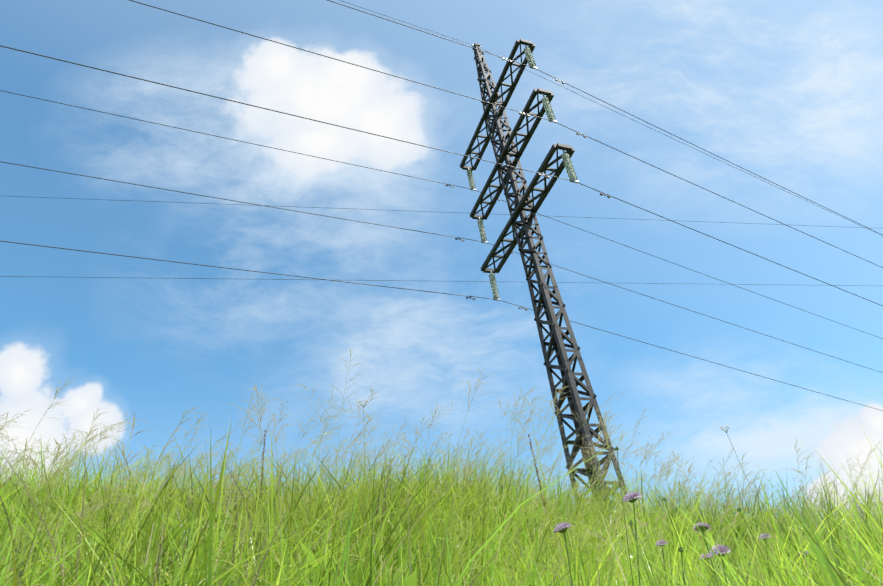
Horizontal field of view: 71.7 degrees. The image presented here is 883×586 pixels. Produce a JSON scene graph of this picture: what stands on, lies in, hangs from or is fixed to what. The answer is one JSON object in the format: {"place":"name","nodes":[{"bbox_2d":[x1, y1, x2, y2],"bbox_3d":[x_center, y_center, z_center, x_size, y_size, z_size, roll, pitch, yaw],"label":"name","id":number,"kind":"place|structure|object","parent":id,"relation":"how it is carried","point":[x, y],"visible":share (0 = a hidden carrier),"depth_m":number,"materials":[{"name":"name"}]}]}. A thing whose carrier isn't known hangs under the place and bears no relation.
{"place":"outdoors","nodes":[
{"label":"outdoors","id":0,"kind":"place"},
{"bbox_2d":[0,196,862,285],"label":"line conductors","id":1,"kind":"object","parent":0,"point":[398,280],"visible":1,"depth_m":47.50,"materials":[{"name":"grey metal"}]},
{"bbox_2d":[0,0,882,528],"label":"sky","id":2,"kind":"structure","parent":0,"point":[789,93],"materials":[{"name":"blue"}]},
{"bbox_3d":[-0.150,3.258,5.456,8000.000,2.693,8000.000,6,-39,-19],"label":"embankment ground","id":3,"kind":"structure","parent":0,"visible":0},
{"bbox_2d":[259,430,265,499],"bbox_3d":[-1.414,1.670,4.766,0.045,1.320,0.064,6,-39,-19],"label":"dock plant","id":4,"kind":"object","parent":3,"relation":"on","point":[263,458],"visible":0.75,"depth_m":5.01,"materials":[{"name":"brown plant"}]},
{"bbox_2d":[358,399,367,488],"bbox_3d":[-0.720,1.764,5.884,0.115,1.598,0.123,-4,-36,-6],"label":"flower","id":5,"kind":"object","parent":3,"relation":"on","point":[359,401],"visible":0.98,"depth_m":6.31,"materials":[{"name":"green plant"}]},
{"bbox_2d":[0,418,882,585],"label":"meadow grass","id":6,"kind":"structure","parent":3,"relation":"on","point":[838,571],"depth_m":2.73,"materials":[{"name":"green plant"}]},
{"bbox_2d":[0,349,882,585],"bbox_3d":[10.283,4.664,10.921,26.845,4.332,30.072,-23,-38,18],"label":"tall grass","id":7,"kind":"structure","parent":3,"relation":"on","point":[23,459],"depth_m":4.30,"materials":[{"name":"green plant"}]},
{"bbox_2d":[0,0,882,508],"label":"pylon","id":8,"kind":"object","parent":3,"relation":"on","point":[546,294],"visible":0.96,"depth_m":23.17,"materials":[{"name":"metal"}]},
{"bbox_2d":[528,433,553,546],"bbox_3d":[0.763,1.641,4.388,0.038,1.373,0.072,-19,-37,14],"label":"dock plant","id":9,"kind":"object","parent":3,"relation":"on","point":[530,442],"visible":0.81,"depth_m":4.61,"materials":[{"name":"brown plant"}]},
{"bbox_2d":[553,522,572,585],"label":"scabious flower","id":10,"kind":"object","parent":3,"relation":"on","point":[561,528],"visible":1,"depth_m":1.31,"materials":[{"name":"purple plant"}]},
{"bbox_2d":[615,447,633,585],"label":"flower bud","id":11,"kind":"object","parent":3,"relation":"on","point":[617,448],"visible":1,"depth_m":1.84,"materials":[{"name":"green plant"}]},
{"bbox_2d":[622,491,641,585],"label":"scabious flower","id":12,"kind":"object","parent":3,"relation":"on","point":[632,497],"visible":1,"depth_m":1.38,"materials":[{"name":"purple plant"}]},
{"bbox_2d":[628,521,650,584],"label":"flower bud","id":13,"kind":"object","parent":3,"relation":"on","point":[631,523],"visible":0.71,"depth_m":1.50,"materials":[{"name":"green plant"}]},
{"bbox_2d":[655,539,668,585],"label":"scabious flower","id":14,"kind":"object","parent":3,"relation":"on","point":[663,542],"visible":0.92,"depth_m":1.64,"materials":[{"name":"purple plant"}]},
{"bbox_2d":[662,497,693,582],"bbox_3d":[0.763,1.040,1.586,0.012,0.962,0.267,-22,-38,18],"label":"flower bud","id":15,"kind":"object","parent":3,"relation":"on","point":[664,499],"visible":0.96,"depth_m":1.75,"materials":[{"name":"green plant"}]},
{"bbox_2d":[678,547,684,584],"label":"flower bud","id":16,"kind":"object","parent":3,"relation":"on","point":[681,549],"visible":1,"depth_m":1.36,"materials":[{"name":"green plant"}]},
{"bbox_2d":[693,522,718,583],"bbox_3d":[0.710,0.962,1.301,0.046,0.875,0.289,-16,-37,11],"label":"scabious flower","id":17,"kind":"object","parent":3,"relation":"on","point":[705,526],"visible":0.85,"depth_m":1.45,"materials":[{"name":"purple plant"}]},
{"bbox_2d":[700,553,718,585],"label":"scabious flower","id":18,"kind":"object","parent":3,"relation":"on","point":[708,556],"visible":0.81,"depth_m":1.38,"materials":[{"name":"purple plant"}]},
{"bbox_2d":[708,544,730,585],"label":"scabious flower","id":19,"kind":"object","parent":3,"relation":"on","point":[722,550],"visible":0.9,"depth_m":1.25,"materials":[{"name":"purple plant"}]},
{"bbox_2d":[720,425,759,508],"bbox_3d":[3.179,2.129,6.152,0.122,1.695,0.104,24,-47,-36],"label":"flower","id":20,"kind":"object","parent":3,"relation":"on","point":[734,450],"visible":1,"depth_m":6.56,"materials":[{"name":"green plant"}]},
{"bbox_2d":[737,508,778,585],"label":"flower bud","id":21,"kind":"object","parent":3,"relation":"on","point":[739,509],"visible":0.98,"depth_m":1.56,"materials":[{"name":"green plant"}]},
{"bbox_2d":[759,533,771,585],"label":"scabious flower","id":22,"kind":"object","parent":3,"relation":"on","point":[766,535],"visible":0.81,"depth_m":1.89,"materials":[{"name":"purple plant"}]}
]}

